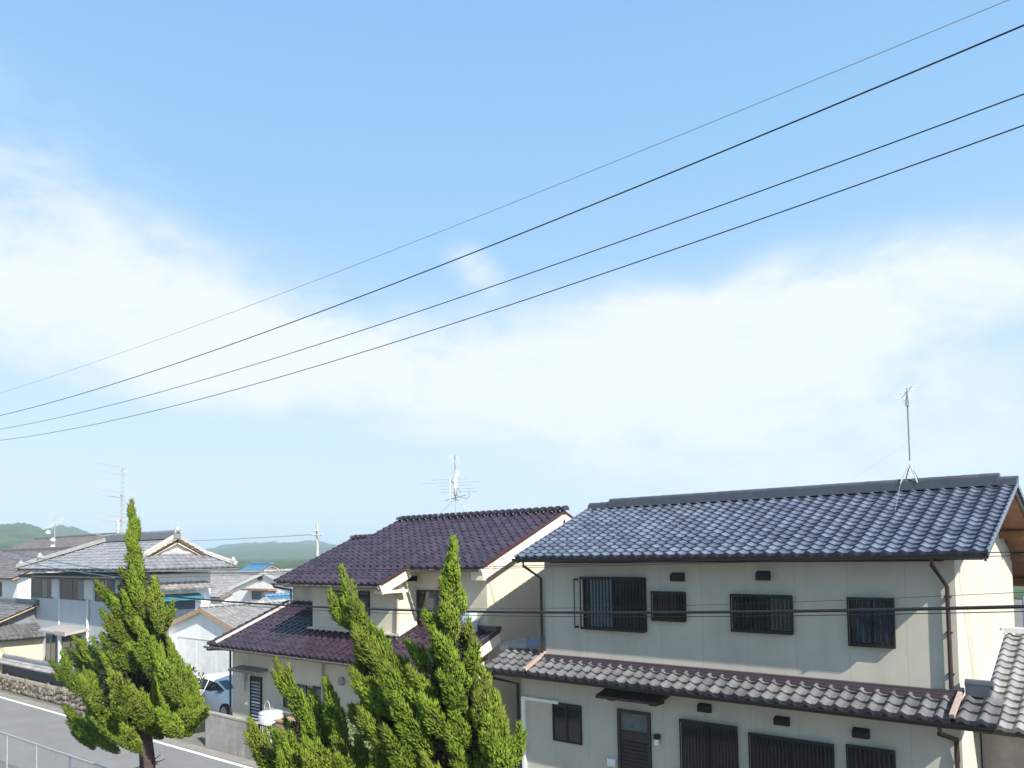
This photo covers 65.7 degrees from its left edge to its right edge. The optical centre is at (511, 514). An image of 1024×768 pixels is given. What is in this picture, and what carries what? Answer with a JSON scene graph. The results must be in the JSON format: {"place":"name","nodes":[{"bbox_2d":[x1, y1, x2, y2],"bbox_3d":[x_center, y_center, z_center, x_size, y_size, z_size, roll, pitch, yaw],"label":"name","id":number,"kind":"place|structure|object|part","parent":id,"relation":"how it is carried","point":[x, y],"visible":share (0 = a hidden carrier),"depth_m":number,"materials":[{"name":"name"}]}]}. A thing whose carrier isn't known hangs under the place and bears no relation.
{"place":"outdoors","nodes":[
{"label":"outdoors","id":0,"kind":"place"},
{"bbox_2d":[0,522,57,551],"bbox_3d":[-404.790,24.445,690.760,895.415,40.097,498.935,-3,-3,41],"label":"hills","id":1,"kind":"structure","parent":0,"point":[14,534],"depth_m":529.69,"materials":[{"name":"green plant"}]},
{"bbox_2d":[45,525,96,535],"bbox_3d":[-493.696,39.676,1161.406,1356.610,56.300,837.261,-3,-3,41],"label":"hills","id":2,"kind":"structure","parent":0,"point":[61,530],"depth_m":916.45,"materials":[{"name":"green plant"}]},
{"bbox_2d":[0,695,256,767],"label":"road","id":3,"kind":"structure","parent":0,"point":[40,727],"depth_m":24.15,"materials":[{"name":"grey asphalt"}]},
{"bbox_2d":[0,696,251,767],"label":"road marking","id":4,"kind":"object","parent":3,"relation":"on","point":[212,757],"visible":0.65,"depth_m":24.18,"materials":[{"name":"white paint"}]},
{"bbox_2d":[0,692,259,767],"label":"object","id":5,"kind":"structure","parent":0,"point":[214,753],"depth_m":24.43,"materials":[{"name":"concrete"}]},
{"bbox_2d":[193,704,204,733],"bbox_3d":[-10.522,6.793,26.406,0.730,0.840,0.650,-3,-3,41],"label":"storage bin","id":6,"kind":"object","parent":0,"point":[201,728],"visible":0.12,"depth_m":26.25,"materials":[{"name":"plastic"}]},
{"bbox_2d":[205,540,336,559],"bbox_3d":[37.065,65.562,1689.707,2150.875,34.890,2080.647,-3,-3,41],"label":"hills","id":7,"kind":"structure","parent":0,"point":[275,550],"depth_m":1027.69,"materials":[{"name":"green plant"}]},
{"bbox_2d":[274,716,294,729],"bbox_3d":[-6.500,6.467,23.045,0.610,1.040,0.560,-3,-3,41],"label":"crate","id":8,"kind":"object","parent":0,"point":[278,723],"visible":0.23,"depth_m":22.98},
{"bbox_2d":[0,598,1022,767],"bbox_3d":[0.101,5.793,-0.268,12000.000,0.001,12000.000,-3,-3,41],"label":"ground","id":9,"kind":"structure","parent":0,"point":[197,739],"depth_m":31.99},
{"bbox_2d":[0,597,44,659],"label":"house","id":10,"kind":"structure","parent":9,"relation":"on","point":[20,634],"depth_m":43.44,"materials":[{"name":"beige paint"}]},
{"bbox_2d":[0,545,78,598],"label":"house","id":11,"kind":"structure","parent":9,"relation":"on","point":[13,584],"depth_m":53.15,"materials":[{"name":"white paint"}]},
{"bbox_2d":[0,582,1,596],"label":"window","id":12,"kind":"structure","parent":11,"relation":"in","point":[0,582],"depth_m":52.50,"materials":[{"name":"grey glass"}]},
{"bbox_2d":[45,517,65,546],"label":"antenna","id":13,"kind":"object","parent":11,"relation":"on","point":[48,533],"visible":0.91,"depth_m":62.90,"materials":[{"name":"metal"}]},
{"bbox_2d":[0,654,87,711],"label":"garden wall","id":14,"kind":"structure","parent":9,"relation":"on","point":[33,678],"depth_m":33.42,"materials":[{"name":"stone"}]},
{"bbox_2d":[0,731,107,767],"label":"chain link fence","id":15,"kind":"object","parent":9,"relation":"on","point":[7,737],"visible":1,"depth_m":20.25,"materials":[{"name":"metal"}]},
{"bbox_2d":[0,532,122,552],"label":"house","id":16,"kind":"structure","parent":9,"relation":"on","point":[71,540],"depth_m":96.98,"materials":[{"name":"grey tile"}]},
{"bbox_2d":[55,636,102,665],"bbox_3d":[-17.904,6.564,33.985,2.884,2.918,2.801,-3,-3,41],"label":"shrub","id":17,"kind":"object","parent":9,"relation":"on","point":[98,643],"visible":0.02,"depth_m":33.69,"materials":[{"name":"green plant"}]},
{"bbox_2d":[14,526,238,665],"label":"house","id":18,"kind":"structure","parent":9,"relation":"on","point":[71,603],"depth_m":39.42,"materials":[{"name":"grey"}]},
{"bbox_2d":[31,578,51,597],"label":"window","id":19,"kind":"structure","parent":18,"relation":"in","point":[40,587],"depth_m":44.01,"materials":[{"name":"glass"}]},
{"bbox_2d":[45,633,56,661],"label":"window","id":20,"kind":"structure","parent":18,"relation":"in","point":[50,639],"depth_m":42.93,"materials":[{"name":"glass"}]},
{"bbox_2d":[61,635,80,657],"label":"window","id":21,"kind":"structure","parent":18,"relation":"in","point":[67,640],"depth_m":41.49,"materials":[{"name":"grey glass"}]},
{"bbox_2d":[60,579,84,600],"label":"window","id":22,"kind":"structure","parent":18,"relation":"in","point":[70,589],"depth_m":41.22,"materials":[{"name":"glass"}]},
{"bbox_2d":[95,580,114,601],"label":"window","id":23,"kind":"structure","parent":18,"relation":"in","point":[110,584],"depth_m":38.46,"materials":[{"name":"glass"}]},
{"bbox_2d":[96,462,134,535],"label":"antenna","id":24,"kind":"object","parent":18,"relation":"on","point":[121,520],"visible":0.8,"depth_m":42.62,"materials":[{"name":"metal"}]},
{"bbox_2d":[164,600,194,619],"bbox_3d":[-15.651,4.565,37.012,0.050,1.250,1.800,-3,-3,41],"label":"side window","id":25,"kind":"structure","parent":18,"relation":"in","point":[184,607],"depth_m":37.21,"materials":[{"name":"blue glass"}]},
{"bbox_2d":[47,498,211,767],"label":"juniper tree","id":26,"kind":"object","parent":9,"relation":"on","point":[135,685],"visible":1,"depth_m":12.34,"materials":[{"name":"green plant"}]},
{"bbox_2d":[179,655,205,696],"bbox_3d":[-12.063,6.290,28.739,1.847,2.718,1.754,-3,-3,41],"label":"shrub","id":27,"kind":"object","parent":9,"relation":"on","point":[204,679],"visible":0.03,"depth_m":28.94,"materials":[{"name":"green plant"}]},
{"bbox_2d":[197,672,232,715],"bbox_3d":[-10.473,6.657,29.387,4.150,1.385,2.080,-3,-3,41],"label":"car","id":28,"kind":"object","parent":9,"relation":"on","point":[215,691],"visible":0.29,"depth_m":28.65,"materials":[{"name":"white paint"}]},
{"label":"side window","id":29,"kind":"part","parent":28,"relation":"part of","materials":[{"name":"black glass"}]},
{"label":"side window","id":30,"kind":"part","parent":28,"relation":"part of","materials":[{"name":"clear glass"}]},
{"bbox_2d":[169,598,292,675],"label":"house","id":31,"kind":"structure","parent":9,"relation":"on","point":[193,633],"depth_m":34.68,"materials":[{"name":"white paint"}]},
{"bbox_2d":[205,710,260,760],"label":"block wall","id":32,"kind":"structure","parent":9,"relation":"on","point":[223,732],"depth_m":23.47,"materials":[{"name":"concrete"}]},
{"bbox_2d":[208,571,263,606],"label":"house","id":33,"kind":"structure","parent":9,"relation":"on","point":[221,585],"depth_m":66.33,"materials":[{"name":"white paint"}]},
{"bbox_2d":[239,562,280,570],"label":"house","id":34,"kind":"structure","parent":9,"relation":"on","point":[256,566],"depth_m":80.28,"materials":[{"name":"white paint"}]},
{"bbox_2d":[228,568,294,604],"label":"house","id":35,"kind":"structure","parent":9,"relation":"on","point":[255,587],"depth_m":55.23,"materials":[{"name":"white paint"}]},
{"bbox_2d":[252,591,274,599],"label":"window","id":36,"kind":"structure","parent":35,"relation":"in","point":[256,595],"depth_m":55.09,"materials":[{"name":"glass"}]},
{"bbox_2d":[258,701,283,741],"bbox_3d":[-7.161,6.279,23.555,0.740,1.487,0.740,-3,-3,41],"label":"tub","id":37,"kind":"object","parent":9,"relation":"on","point":[267,717],"visible":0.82,"depth_m":23.27,"materials":[{"name":"plastic"}]},
{"bbox_2d":[259,592,292,600],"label":"house","id":38,"kind":"structure","parent":9,"relation":"on","point":[278,596],"depth_m":47.37,"materials":[{"name":"blue paint"}]},
{"bbox_2d":[258,724,370,751],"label":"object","id":39,"kind":"object","parent":9,"relation":"on","point":[259,725],"visible":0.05,"depth_m":22.32,"materials":[{"name":"concrete"}]},
{"bbox_2d":[241,655,390,767],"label":"juniper tree","id":40,"kind":"object","parent":9,"relation":"on","point":[314,734],"visible":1,"depth_m":9.40,"materials":[{"name":"green plant"}]},
{"bbox_2d":[310,523,322,556],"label":"utility pole","id":41,"kind":"object","parent":9,"relation":"on","point":[317,535],"visible":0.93,"depth_m":103.63,"materials":[{"name":"concrete"}]},
{"bbox_2d":[193,534,311,540],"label":"power line","id":42,"kind":"object","parent":41,"relation":"attached to","point":[249,538],"visible":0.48,"depth_m":121.96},
{"bbox_2d":[347,714,374,750],"bbox_3d":[-4.165,6.137,20.806,2.123,1.796,2.093,-3,-3,41],"label":"shrub","id":43,"kind":"object","parent":9,"relation":"on","point":[351,732],"visible":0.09,"depth_m":20.66,"materials":[{"name":"green plant"}]},
{"bbox_2d":[325,563,446,767],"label":"juniper tree","id":44,"kind":"object","parent":9,"relation":"on","point":[385,719],"visible":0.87,"depth_m":8.40,"materials":[{"name":"green plant"}]},
{"bbox_2d":[203,505,572,763],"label":"house","id":45,"kind":"structure","parent":9,"relation":"on","point":[312,645],"depth_m":23.02,"materials":[{"name":"beige paint"}]},
{"bbox_2d":[250,675,261,720],"bbox_3d":[-8.237,6.122,25.538,0.660,1.820,0.052,-3,-3,41],"label":"door","id":46,"kind":"structure","parent":45,"relation":"in","point":[255,681],"depth_m":25.56,"materials":[{"name":"black metal"}]},
{"bbox_2d":[283,684,307,707],"bbox_3d":[-6.592,5.529,24.151,1.220,0.770,0.070,-3,-3,41],"label":"window","id":47,"kind":"structure","parent":45,"relation":"in","point":[304,687],"depth_m":23.99,"materials":[{"name":"grey glass"}]},
{"bbox_2d":[312,686,320,698],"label":"window","id":48,"kind":"structure","parent":45,"relation":"in","point":[317,690],"depth_m":23.41,"materials":[{"name":"grey glass"}]},
{"bbox_2d":[333,590,341,599],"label":"window","id":49,"kind":"structure","parent":45,"relation":"in","point":[336,591],"depth_m":23.93,"materials":[{"name":"black glass"}]},
{"bbox_2d":[358,591,369,614],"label":"window","id":50,"kind":"structure","parent":45,"relation":"in","point":[364,595],"depth_m":23.06,"materials":[{"name":"black glass"}]},
{"bbox_2d":[416,590,441,626],"bbox_3d":[-2.088,2.672,22.117,1.600,1.130,0.070,-3,-3,41],"label":"window","id":51,"kind":"structure","parent":45,"relation":"in","point":[425,598],"depth_m":22.40,"materials":[{"name":"grey glass"}]},
{"bbox_2d":[425,455,476,515],"bbox_3d":[-1.910,-0.977,26.078,1.788,2.046,1.240,-3,-3,41],"label":"antenna","id":52,"kind":"object","parent":45,"relation":"on","point":[455,475],"visible":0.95,"depth_m":25.93,"materials":[{"name":"metal"}]},
{"bbox_2d":[459,613,477,632],"bbox_3d":[-1.286,2.927,20.991,0.730,0.740,0.325,-3,-3,41],"label":"air conditioner","id":53,"kind":"object","parent":45,"relation":"attached to","point":[474,619],"visible":0.15,"depth_m":20.79,"materials":[{"name":"metal"}]},
{"bbox_2d":[402,534,483,767],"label":"juniper tree","id":54,"kind":"object","parent":9,"relation":"on","point":[449,683],"visible":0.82,"depth_m":7.92,"materials":[{"name":"green plant"}]},
{"bbox_2d":[467,662,527,767],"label":"juniper tree","id":55,"kind":"object","parent":9,"relation":"on","point":[499,747],"visible":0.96,"depth_m":7.53,"materials":[{"name":"green plant"}]},
{"bbox_2d":[485,473,1023,767],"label":"house","id":56,"kind":"structure","parent":9,"relation":"on","point":[765,690],"depth_m":15.76,"materials":[{"name":"beige paint"}]},
{"bbox_2d":[552,703,581,744],"bbox_3d":[1.300,4.901,18.655,0.830,0.900,0.070,-3,-3,41],"label":"window","id":57,"kind":"structure","parent":56,"relation":"in","point":[566,718],"depth_m":18.63,"materials":[{"name":"black glass"}]},
{"bbox_2d":[573,577,646,632],"bbox_3d":[2.196,2.007,17.901,1.891,1.210,0.180,-3,-3,41],"label":"window","id":58,"kind":"structure","parent":56,"relation":"in","point":[616,593],"depth_m":17.81,"materials":[{"name":"black metal"}]},
{"bbox_2d":[617,708,651,767],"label":"door","id":59,"kind":"structure","parent":56,"relation":"in","point":[634,741],"depth_m":17.44,"materials":[{"name":"brown metal"}]},
{"bbox_2d":[650,591,686,621],"bbox_3d":[3.347,1.957,16.941,0.812,0.640,0.130,-3,-3,41],"label":"window","id":60,"kind":"structure","parent":56,"relation":"in","point":[662,600],"depth_m":16.91,"materials":[{"name":"black metal"}]},
{"bbox_2d":[679,719,738,767],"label":"window","id":61,"kind":"structure","parent":56,"relation":"in","point":[704,744],"depth_m":16.25,"materials":[{"name":"black metal"}]},
{"bbox_2d":[730,594,793,634],"bbox_3d":[4.904,1.948,15.598,1.262,0.760,0.130,-3,-3,41],"label":"window","id":62,"kind":"structure","parent":56,"relation":"in","point":[763,623],"depth_m":15.57,"materials":[{"name":"black metal"}]},
{"bbox_2d":[748,732,834,767],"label":"window","id":63,"kind":"structure","parent":56,"relation":"in","point":[767,751],"depth_m":15.16,"materials":[{"name":"black metal"}]},
{"bbox_2d":[846,597,895,648],"bbox_3d":[6.458,1.934,14.258,0.802,0.890,0.130,-3,-3,41],"label":"window","id":64,"kind":"structure","parent":56,"relation":"in","point":[873,631],"depth_m":14.24,"materials":[{"name":"black glass"}]},
{"bbox_2d":[846,744,895,767],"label":"window","id":65,"kind":"structure","parent":56,"relation":"in","point":[857,756],"depth_m":14.21,"materials":[{"name":"black metal"}]},
{"bbox_2d":[849,385,933,508],"bbox_3d":[7.764,-1.319,15.853,3.101,2.560,1.519,-3,-3,41],"label":"antenna","id":66,"kind":"object","parent":56,"relation":"on","point":[907,403],"visible":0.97,"depth_m":16.16,"materials":[{"name":"metal"}]},
{"bbox_2d":[975,626,1023,767],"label":"lean to","id":67,"kind":"object","parent":9,"relation":"on","point":[1003,746],"visible":0.85,"depth_m":14.32,"materials":[{"name":"grey tile"}]},
{"bbox_3d":[18.821,-1.459,0.478,0.292,14.500,1.800,-3,-3,41],"label":"utility pole","id":68,"kind":"object","parent":9,"relation":"on","visible":0},
{"bbox_2d":[1,0,1007,392],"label":"power line","id":69,"kind":"object","parent":68,"relation":"attached to","point":[597,168],"visible":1,"depth_m":14.72,"materials":[{"name":"black rubber"}]},
{"bbox_2d":[0,24,1023,415],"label":"power line","id":70,"kind":"object","parent":68,"relation":"attached to","point":[616,194],"visible":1,"depth_m":14.66,"materials":[{"name":"black rubber"}]},
{"bbox_2d":[3,93,1023,428],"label":"power line","id":71,"kind":"object","parent":68,"relation":"attached to","point":[607,245],"visible":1,"depth_m":14.83,"materials":[{"name":"black rubber"}]},
{"bbox_2d":[5,125,1023,439],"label":"power line","id":72,"kind":"object","parent":68,"relation":"attached to","point":[615,269],"visible":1,"depth_m":14.87,"materials":[{"name":"black rubber"}]},
{"bbox_2d":[147,551,1023,574],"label":"cable","id":73,"kind":"object","parent":68,"relation":"attached to","point":[654,562],"visible":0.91,"depth_m":13.96,"materials":[{"name":"black rubber"}]},
{"bbox_2d":[150,555,1023,577],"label":"cable","id":74,"kind":"object","parent":68,"relation":"attached to","point":[665,564],"visible":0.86,"depth_m":13.98,"materials":[{"name":"black rubber"}]},
{"bbox_2d":[164,595,1023,613],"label":"cable","id":75,"kind":"object","parent":68,"relation":"attached to","point":[793,611],"visible":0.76,"depth_m":13.89,"materials":[{"name":"black rubber"}]},
{"bbox_2d":[164,598,1023,616],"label":"cable","id":76,"kind":"object","parent":68,"relation":"attached to","point":[669,616],"visible":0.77,"depth_m":13.99,"materials":[{"name":"black rubber"}]},
{"bbox_2d":[329,592,1021,608],"bbox_3d":[2.736,0.791,14.525,42.865,2.463,0.009,-3,-3,41],"label":"cable","id":77,"kind":"object","parent":68,"relation":"attached to","point":[726,604],"visible":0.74,"depth_m":13.44,"materials":[{"name":"black rubber"}]},
{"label":"utility pole","id":78,"kind":"object","parent":9,"relation":"on","visible":0},
{"bbox_2d":[0,549,114,570],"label":"cable","id":79,"kind":"object","parent":78,"relation":"attached to","point":[59,562],"visible":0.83,"depth_m":32.49,"materials":[{"name":"black rubber"}]},
{"bbox_2d":[0,555,119,577],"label":"cable","id":80,"kind":"object","parent":78,"relation":"attached to","point":[62,569],"visible":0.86,"depth_m":32.34,"materials":[{"name":"black rubber"}]},
{"bbox_2d":[0,0,1023,548],"label":"sky","id":81,"kind":"structure","parent":0,"point":[168,167],"materials":[{"name":"blue"}]},
{"bbox_2d":[170,558,1023,598],"bbox_3d":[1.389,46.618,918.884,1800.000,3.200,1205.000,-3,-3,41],"label":"terrain","id":82,"kind":"structure","parent":0,"point":[286,563],"depth_m":314.10,"materials":[{"name":"green plant"}]}
]}

